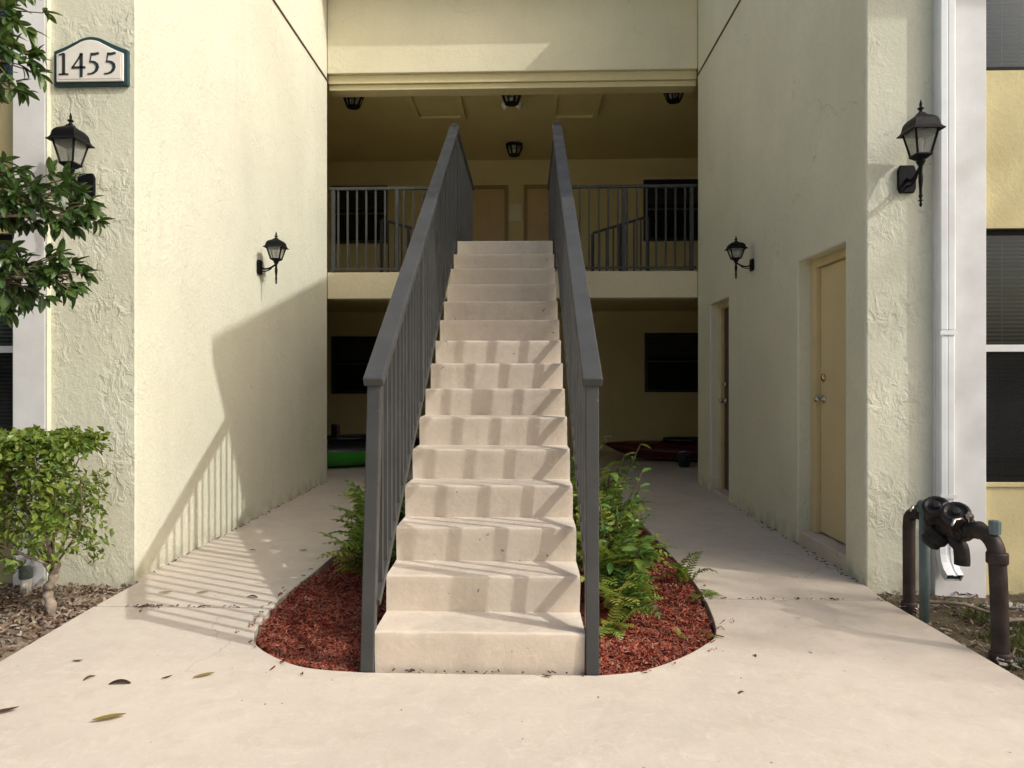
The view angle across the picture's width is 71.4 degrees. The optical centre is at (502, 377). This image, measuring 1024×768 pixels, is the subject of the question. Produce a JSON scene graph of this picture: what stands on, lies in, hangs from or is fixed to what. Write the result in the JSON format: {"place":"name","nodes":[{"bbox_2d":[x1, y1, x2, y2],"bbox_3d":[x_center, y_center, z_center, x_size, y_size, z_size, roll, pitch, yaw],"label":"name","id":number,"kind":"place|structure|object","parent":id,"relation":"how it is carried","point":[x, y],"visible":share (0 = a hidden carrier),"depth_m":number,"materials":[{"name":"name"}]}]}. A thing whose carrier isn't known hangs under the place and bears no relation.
{"place":"outdoors","nodes":[
{"label":"outdoors","id":0,"kind":"place"},
{"bbox_2d":[0,582,132,660],"bbox_3d":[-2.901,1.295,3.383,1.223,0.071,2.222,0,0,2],"label":"leaf litter","id":1,"kind":"object","parent":0,"point":[33,618],"visible":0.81,"depth_m":4.01,"materials":[{"name":"brown plant"}]},
{"bbox_2d":[0,426,32,574],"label":"clipped shrub","id":2,"kind":"object","parent":1,"relation":"on","point":[21,563],"visible":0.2,"depth_m":4.11,"materials":[{"name":"green plant"}]},
{"bbox_2d":[18,565,32,594],"bbox_3d":[-2.889,1.252,4.317,0.076,0.222,0.076,0,0,2],"label":"utility stub","id":3,"kind":"object","parent":1,"relation":"on","point":[26,580],"visible":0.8,"depth_m":4.29,"materials":[{"name":"white plastic"}]},
{"bbox_2d":[0,424,114,617],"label":"clipped shrub","id":4,"kind":"object","parent":1,"relation":"on","point":[48,514],"visible":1,"depth_m":3.82,"materials":[{"name":"green plant"}]},
{"bbox_2d":[0,0,114,327],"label":"tree","id":5,"kind":"object","parent":1,"relation":"on","point":[39,275],"visible":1,"depth_m":3.79,"materials":[{"name":"green plant"}]},
{"bbox_2d":[0,451,1023,767],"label":"walkway","id":6,"kind":"structure","parent":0,"point":[856,675],"depth_m":2.92,"materials":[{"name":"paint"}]},
{"bbox_2d":[0,706,18,711],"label":"fallen leaf","id":7,"kind":"object","parent":6,"relation":"on","point":[6,709],"visible":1,"depth_m":2.71,"materials":[{"name":"plant"}]},
{"bbox_2d":[92,713,125,719],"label":"fallen leaf","id":8,"kind":"object","parent":6,"relation":"on","point":[108,716],"visible":1,"depth_m":2.66,"materials":[{"name":"yellow plant"}]},
{"bbox_2d":[109,679,130,683],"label":"fallen leaf","id":9,"kind":"object","parent":6,"relation":"on","point":[122,680],"visible":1,"depth_m":2.97,"materials":[{"name":"brown plant"}]},
{"bbox_2d":[193,672,213,676],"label":"fallen leaf","id":10,"kind":"object","parent":6,"relation":"on","point":[203,674],"visible":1,"depth_m":3.04,"materials":[{"name":"yellow plant"}]},
{"bbox_2d":[327,424,419,466],"bbox_3d":[-2.212,0.969,10.328,2.800,0.608,0.840,0,0,-26],"label":"kayak","id":11,"kind":"object","parent":6,"relation":"on","point":[344,450],"visible":0.33,"depth_m":9.99,"materials":[{"name":"green plastic"}]},
{"bbox_2d":[375,241,584,675],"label":"staircase","id":12,"kind":"structure","parent":6,"relation":"on","point":[483,576],"depth_m":3.88,"materials":[{"name":"paint"}]},
{"bbox_2d":[360,123,473,672],"bbox_3d":[-0.473,-0.509,5.924,0.107,3.685,5.729,0,0,2],"label":"stair railing","id":13,"kind":"object","parent":12,"relation":"on","point":[396,376],"visible":0.92,"depth_m":3.81,"materials":[{"name":"grey metal"}]},
{"bbox_2d":[547,122,602,675],"bbox_3d":[0.478,-0.509,5.893,0.088,3.684,5.729,0,0,2],"label":"stair railing","id":14,"kind":"object","parent":12,"relation":"attached to","point":[584,373],"visible":0.94,"depth_m":3.57,"materials":[{"name":"grey metal"}]},
{"bbox_2d":[126,482,884,675],"bbox_3d":[0.008,1.266,5.827,4.556,0.020,5.563,0,0,2],"label":"debris","id":15,"kind":"object","parent":6,"relation":"on","point":[150,605],"visible":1,"depth_m":4.08,"materials":[{"name":"brown plant"}]},
{"bbox_2d":[603,436,697,460],"bbox_3d":[2.912,1.012,10.960,2.700,0.521,0.720,0,0,10],"label":"kayak","id":16,"kind":"object","parent":6,"relation":"on","point":[668,448],"visible":0.53,"depth_m":10.80,"materials":[{"name":"red plastic"}]},
{"bbox_2d":[677,451,691,466],"bbox_3d":[2.608,1.159,10.220,0.205,0.228,0.205,0,0,2],"label":"bucket","id":17,"kind":"object","parent":6,"relation":"on","point":[684,459],"visible":1,"depth_m":10.15,"materials":[{"name":"black plastic"}]},
{"bbox_2d":[690,589,723,600],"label":"fern","id":18,"kind":"object","parent":6,"relation":"on","point":[707,594],"visible":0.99,"depth_m":4.17,"materials":[{"name":"green plant"}]},
{"bbox_2d":[879,594,1023,679],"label":"soil","id":19,"kind":"structure","parent":0,"point":[942,615],"depth_m":3.88,"materials":[{"name":"brown soil"}]},
{"bbox_2d":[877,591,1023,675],"bbox_3d":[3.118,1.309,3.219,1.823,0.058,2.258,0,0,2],"label":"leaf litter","id":20,"kind":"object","parent":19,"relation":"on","point":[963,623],"visible":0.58,"depth_m":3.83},
{"bbox_2d":[900,496,1012,666],"bbox_3d":[2.271,0.991,3.665,0.209,0.744,0.828,0,0,2],"label":"backflow valve","id":21,"kind":"object","parent":19,"relation":"on","point":[955,526],"visible":1,"depth_m":3.56,"materials":[{"name":"metal"}]},
{"bbox_2d":[899,601,1023,668],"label":"gravel","id":22,"kind":"structure","parent":19,"relation":"on","point":[999,660],"depth_m":3.26,"materials":[{"name":"grey gravel"}]},
{"bbox_2d":[916,600,1011,617],"bbox_3d":[2.559,1.277,3.976,0.473,0.054,0.047,0,0,41],"label":"fallen stick","id":23,"kind":"object","parent":19,"relation":"on","point":[959,604],"visible":0.63,"depth_m":3.97,"materials":[{"name":"brown wood"}]},
{"bbox_2d":[945,596,1023,672],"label":"grass","id":24,"kind":"structure","parent":19,"relation":"on","point":[984,617],"depth_m":3.66,"materials":[{"name":"green plant"}]},
{"bbox_2d":[987,617,1023,623],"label":"fallen stick","id":25,"kind":"object","parent":19,"relation":"on","point":[1014,619],"visible":0.52,"depth_m":3.78,"materials":[{"name":"brown wood"}]},
{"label":"ground","id":26,"kind":"structure","parent":0,"visible":0},
{"bbox_2d":[235,520,733,675],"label":"mulch","id":27,"kind":"object","parent":26,"relation":"on","point":[347,649],"visible":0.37,"depth_m":3.67,"materials":[{"name":"red wood"}]},
{"bbox_2d":[312,514,396,586],"bbox_3d":[-0.776,1.058,4.356,0.543,0.487,0.691,0,0,42],"label":"fern","id":28,"kind":"object","parent":27,"relation":"on","point":[357,559],"visible":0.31,"depth_m":4.32,"materials":[{"name":"green plant"}]},
{"bbox_2d":[326,479,402,548],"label":"fern","id":29,"kind":"object","parent":27,"relation":"on","point":[359,506],"visible":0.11,"depth_m":4.82,"materials":[{"name":"green plant"}]},
{"bbox_2d":[338,478,410,551],"bbox_3d":[-0.816,0.969,5.292,0.876,0.678,0.680,0,0,32],"label":"fern","id":30,"kind":"object","parent":27,"relation":"on","point":[349,516],"visible":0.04,"depth_m":5.21,"materials":[{"name":"green plant"}]},
{"bbox_2d":[397,499,404,525],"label":"broadleaf plant","id":31,"kind":"object","parent":27,"relation":"on","point":[402,509],"visible":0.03,"depth_m":4.89,"materials":[{"name":"green plant"}]},
{"bbox_2d":[570,442,633,517],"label":"fern","id":32,"kind":"object","parent":27,"relation":"on","point":[572,475],"visible":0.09,"depth_m":5.81,"materials":[{"name":"green plant"}]},
{"bbox_2d":[570,444,650,511],"bbox_3d":[0.739,0.898,5.254,0.621,0.875,0.673,0,0,2],"label":"broadleaf plant","id":33,"kind":"object","parent":27,"relation":"on","point":[614,476],"visible":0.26,"depth_m":5.04,"materials":[{"name":"green plant"}]},
{"bbox_2d":[572,468,650,536],"bbox_3d":[0.721,0.971,4.766,0.614,0.700,0.567,0,0,2],"label":"broadleaf plant","id":34,"kind":"object","parent":27,"relation":"on","point":[608,497],"visible":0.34,"depth_m":4.76,"materials":[{"name":"green plant"}]},
{"bbox_2d":[573,474,651,566],"bbox_3d":[0.627,0.986,4.838,0.788,0.646,0.722,0,0,2],"label":"fern","id":35,"kind":"object","parent":27,"relation":"on","point":[610,491],"visible":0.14,"depth_m":4.84,"materials":[{"name":"green plant"}]},
{"bbox_2d":[570,459,655,525],"bbox_3d":[0.799,0.962,5.277,0.666,0.706,0.803,0,0,2],"label":"fern","id":36,"kind":"object","parent":27,"relation":"on","point":[603,485],"visible":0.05,"depth_m":5.37,"materials":[{"name":"green plant"}]},
{"bbox_2d":[579,499,652,557],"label":"broadleaf plant","id":37,"kind":"object","parent":27,"relation":"on","point":[605,543],"visible":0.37,"depth_m":4.44,"materials":[{"name":"green plant"}]},
{"bbox_2d":[580,560,663,620],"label":"fern","id":38,"kind":"object","parent":27,"relation":"on","point":[630,593],"visible":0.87,"depth_m":3.76,"materials":[{"name":"green plant"}]},
{"bbox_2d":[599,601,647,639],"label":"fern","id":39,"kind":"object","parent":27,"relation":"on","point":[612,627],"visible":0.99,"depth_m":3.53,"materials":[{"name":"green plant"}]},
{"bbox_2d":[576,514,672,600],"bbox_3d":[0.621,1.033,4.131,0.523,0.535,0.699,0,0,-28],"label":"fern","id":40,"kind":"object","parent":27,"relation":"on","point":[617,556],"visible":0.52,"depth_m":4.02,"materials":[{"name":"green plant"}]},
{"bbox_2d":[576,497,677,583],"bbox_3d":[0.698,1.020,4.453,0.748,0.568,0.631,0,0,2],"label":"fern","id":41,"kind":"object","parent":27,"relation":"on","point":[611,524],"visible":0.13,"depth_m":4.44,"materials":[{"name":"green plant"}]},
{"bbox_2d":[603,536,659,583],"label":"broadleaf plant","id":42,"kind":"object","parent":27,"relation":"on","point":[641,562],"visible":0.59,"depth_m":3.93,"materials":[{"name":"green plant"}]},
{"bbox_2d":[660,551,716,586],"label":"fern","id":43,"kind":"object","parent":27,"relation":"on","point":[682,571],"visible":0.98,"depth_m":4.44,"materials":[{"name":"green plant"}]},
{"bbox_2d":[674,627,716,640],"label":"fern","id":44,"kind":"object","parent":27,"relation":"on","point":[675,628],"visible":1,"depth_m":3.50,"materials":[{"name":"green plant"}]},
{"bbox_2d":[0,0,1023,597],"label":"apartment building","id":45,"kind":"structure","parent":26,"relation":"on","point":[196,364],"depth_m":5.64,"materials":[{"name":"paint"}]},
{"bbox_2d":[0,235,12,469],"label":"window","id":46,"kind":"structure","parent":45,"relation":"in","point":[3,349],"depth_m":4.63,"materials":[{"name":"black metal"}]},
{"bbox_2d":[45,113,95,196],"bbox_3d":[-2.613,-1.307,4.347,0.185,0.599,0.266,0,0,2],"label":"wall lantern","id":47,"kind":"object","parent":45,"relation":"attached to","point":[70,137],"depth_m":4.30,"materials":[{"name":"black metal"}]},
{"bbox_2d":[54,37,129,87],"bbox_3d":[-2.577,-1.982,4.461,0.476,0.310,0.042,0,0,2],"label":"house number sign","id":48,"kind":"object","parent":45,"relation":"attached to","point":[91,62],"visible":1,"depth_m":4.45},
{"bbox_2d":[257,232,288,283],"bbox_3d":[-2.109,-1.101,6.533,0.260,0.479,0.165,0,0,2],"label":"wall lantern","id":49,"kind":"object","parent":45,"relation":"attached to","point":[275,243],"depth_m":6.51,"materials":[{"name":"black metal"}]},
{"bbox_2d":[343,97,363,109],"bbox_3d":[-1.989,-3.696,9.491,0.274,0.192,0.274,0,0,2],"label":"ceiling light","id":50,"kind":"object","parent":45,"relation":"attached to","point":[353,106],"visible":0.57,"depth_m":9.48,"materials":[{"name":"black metal"}]},
{"bbox_2d":[331,336,376,393],"bbox_3d":[-2.516,-0.227,12.464,0.950,1.000,0.048,0,0,2],"label":"window","id":51,"kind":"structure","parent":45,"relation":"in","point":[350,355],"depth_m":12.47,"materials":[{"name":"black glass"}]},
{"bbox_2d":[331,186,387,243],"bbox_3d":[-2.501,-2.857,12.463,0.980,1.000,0.048,0,0,2],"label":"window","id":52,"kind":"structure","parent":45,"relation":"in","point":[380,193],"depth_m":12.47,"materials":[{"name":"black glass"}]},
{"bbox_2d":[329,186,453,272],"bbox_3d":[-1.281,-1.837,8.847,1.762,1.070,0.044,0,0,2],"label":"gallery railing","id":53,"kind":"object","parent":45,"relation":"on","point":[333,268],"visible":0.61,"depth_m":8.85,"materials":[{"name":"grey metal"}]},
{"bbox_2d":[380,219,414,271],"bbox_3d":[-1.405,-1.843,10.652,0.854,1.082,0.044,0,0,2],"label":"sloped railing","id":54,"kind":"object","parent":45,"relation":"on","point":[381,237],"visible":0.27,"depth_m":10.64,"materials":[{"name":"grey metal"}]},
{"bbox_2d":[473,185,507,240],"bbox_3d":[-0.258,-2.327,12.392,0.710,2.050,0.043,0,0,2],"label":"door","id":55,"kind":"structure","parent":45,"relation":"in","point":[490,202],"depth_m":12.39,"materials":[{"name":"beige wood"}]},
{"bbox_2d":[502,95,520,106],"bbox_3d":[0.119,-3.696,9.381,0.274,0.192,0.274,0,0,2],"label":"ceiling light","id":56,"kind":"object","parent":45,"relation":"attached to","point":[513,103],"visible":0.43,"depth_m":9.34,"materials":[{"name":"black metal"}]},
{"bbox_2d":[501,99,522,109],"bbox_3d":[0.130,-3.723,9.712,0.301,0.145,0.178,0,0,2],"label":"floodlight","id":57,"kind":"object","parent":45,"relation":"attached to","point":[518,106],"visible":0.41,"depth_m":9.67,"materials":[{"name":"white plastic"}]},
{"bbox_2d":[506,141,522,156],"bbox_3d":[0.190,-3.696,11.550,0.274,0.192,0.274,0,0,2],"label":"ceiling light","id":58,"kind":"object","parent":45,"relation":"attached to","point":[516,145],"visible":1,"depth_m":11.49,"materials":[{"name":"black metal"}]},
{"bbox_2d":[509,204,521,220],"bbox_3d":[0.223,-2.877,12.385,0.230,0.300,0.024,0,0,2],"label":"door plaque","id":59,"kind":"object","parent":45,"relation":"attached to","point":[515,212],"depth_m":12.38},
{"bbox_2d":[524,185,557,271],"bbox_3d":[0.747,-2.327,12.359,0.760,2.050,0.043,0,0,2],"label":"door","id":60,"kind":"structure","parent":45,"relation":"in","point":[536,197],"depth_m":12.36,"materials":[{"name":"beige wood"}]},
{"bbox_2d":[591,216,648,270],"bbox_3d":[1.743,-1.853,10.548,0.854,1.102,0.044,0,0,2],"label":"sloped railing","id":61,"kind":"object","parent":45,"relation":"on","point":[640,219],"visible":0.44,"depth_m":10.53,"materials":[{"name":"grey metal"}]},
{"bbox_2d":[553,184,695,271],"bbox_3d":[1.486,-1.837,8.756,1.774,1.070,0.044,0,0,2],"label":"gallery railing","id":62,"kind":"object","parent":45,"relation":"on","point":[691,266],"visible":0.72,"depth_m":8.73,"materials":[{"name":"grey metal"}]},
{"bbox_2d":[643,179,697,240],"bbox_3d":[2.936,-2.892,12.284,1.000,1.050,0.048,0,0,2],"label":"window","id":63,"kind":"structure","parent":45,"relation":"in","point":[651,191],"depth_m":12.29,"materials":[{"name":"black glass"}]},
{"bbox_2d":[644,333,697,391],"bbox_3d":[2.956,-0.267,12.283,1.000,1.020,0.048,0,0,2],"label":"window","id":64,"kind":"structure","parent":45,"relation":"in","point":[670,359],"depth_m":12.29,"materials":[{"name":"black glass"}]},
{"bbox_2d":[663,93,683,103],"bbox_3d":[2.237,-3.696,9.291,0.274,0.192,0.274,0,0,2],"label":"ceiling light","id":65,"kind":"object","parent":45,"relation":"attached to","point":[675,100],"visible":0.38,"depth_m":9.26,"materials":[{"name":"black metal"}]},
{"bbox_2d":[719,301,728,489],"bbox_3d":[2.470,0.205,7.708,0.136,2.075,0.730,0,0,2],"label":"door","id":66,"kind":"structure","parent":45,"relation":"in","point":[724,307],"depth_m":7.96,"materials":[{"name":"wood"}]},
{"bbox_2d":[724,237,753,278],"bbox_3d":[2.180,-1.109,6.552,0.244,0.397,0.150,0,0,2],"label":"wall lantern","id":67,"kind":"object","parent":45,"relation":"attached to","point":[735,245],"depth_m":6.54,"materials":[{"name":"black metal"}]},
{"bbox_2d":[811,248,845,543],"bbox_3d":[2.383,0.138,5.064,0.136,2.060,0.810,0,0,2],"label":"door","id":68,"kind":"structure","parent":45,"relation":"in","point":[828,272],"depth_m":5.21,"materials":[{"name":"wood"}]},
{"bbox_2d":[896,100,945,206],"bbox_3d":[2.466,-1.325,4.231,0.185,0.630,0.266,0,0,2],"label":"wall lantern","id":69,"kind":"object","parent":45,"relation":"attached to","point":[919,126],"depth_m":4.19,"materials":[{"name":"black metal"}]},
{"bbox_2d":[935,0,963,580],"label":"downspout","id":70,"kind":"object","parent":45,"relation":"attached to","point":[945,177],"visible":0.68,"depth_m":4.29,"materials":[{"name":"white metal"}]},
{"bbox_2d":[986,230,1023,481],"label":"window","id":71,"kind":"structure","parent":45,"relation":"in","point":[1001,348],"depth_m":4.47,"materials":[{"name":"black metal"}]},
{"bbox_2d":[986,0,1023,70],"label":"window","id":72,"kind":"structure","parent":45,"relation":"in","point":[987,68],"depth_m":4.47,"materials":[{"name":"black metal"}]}
]}

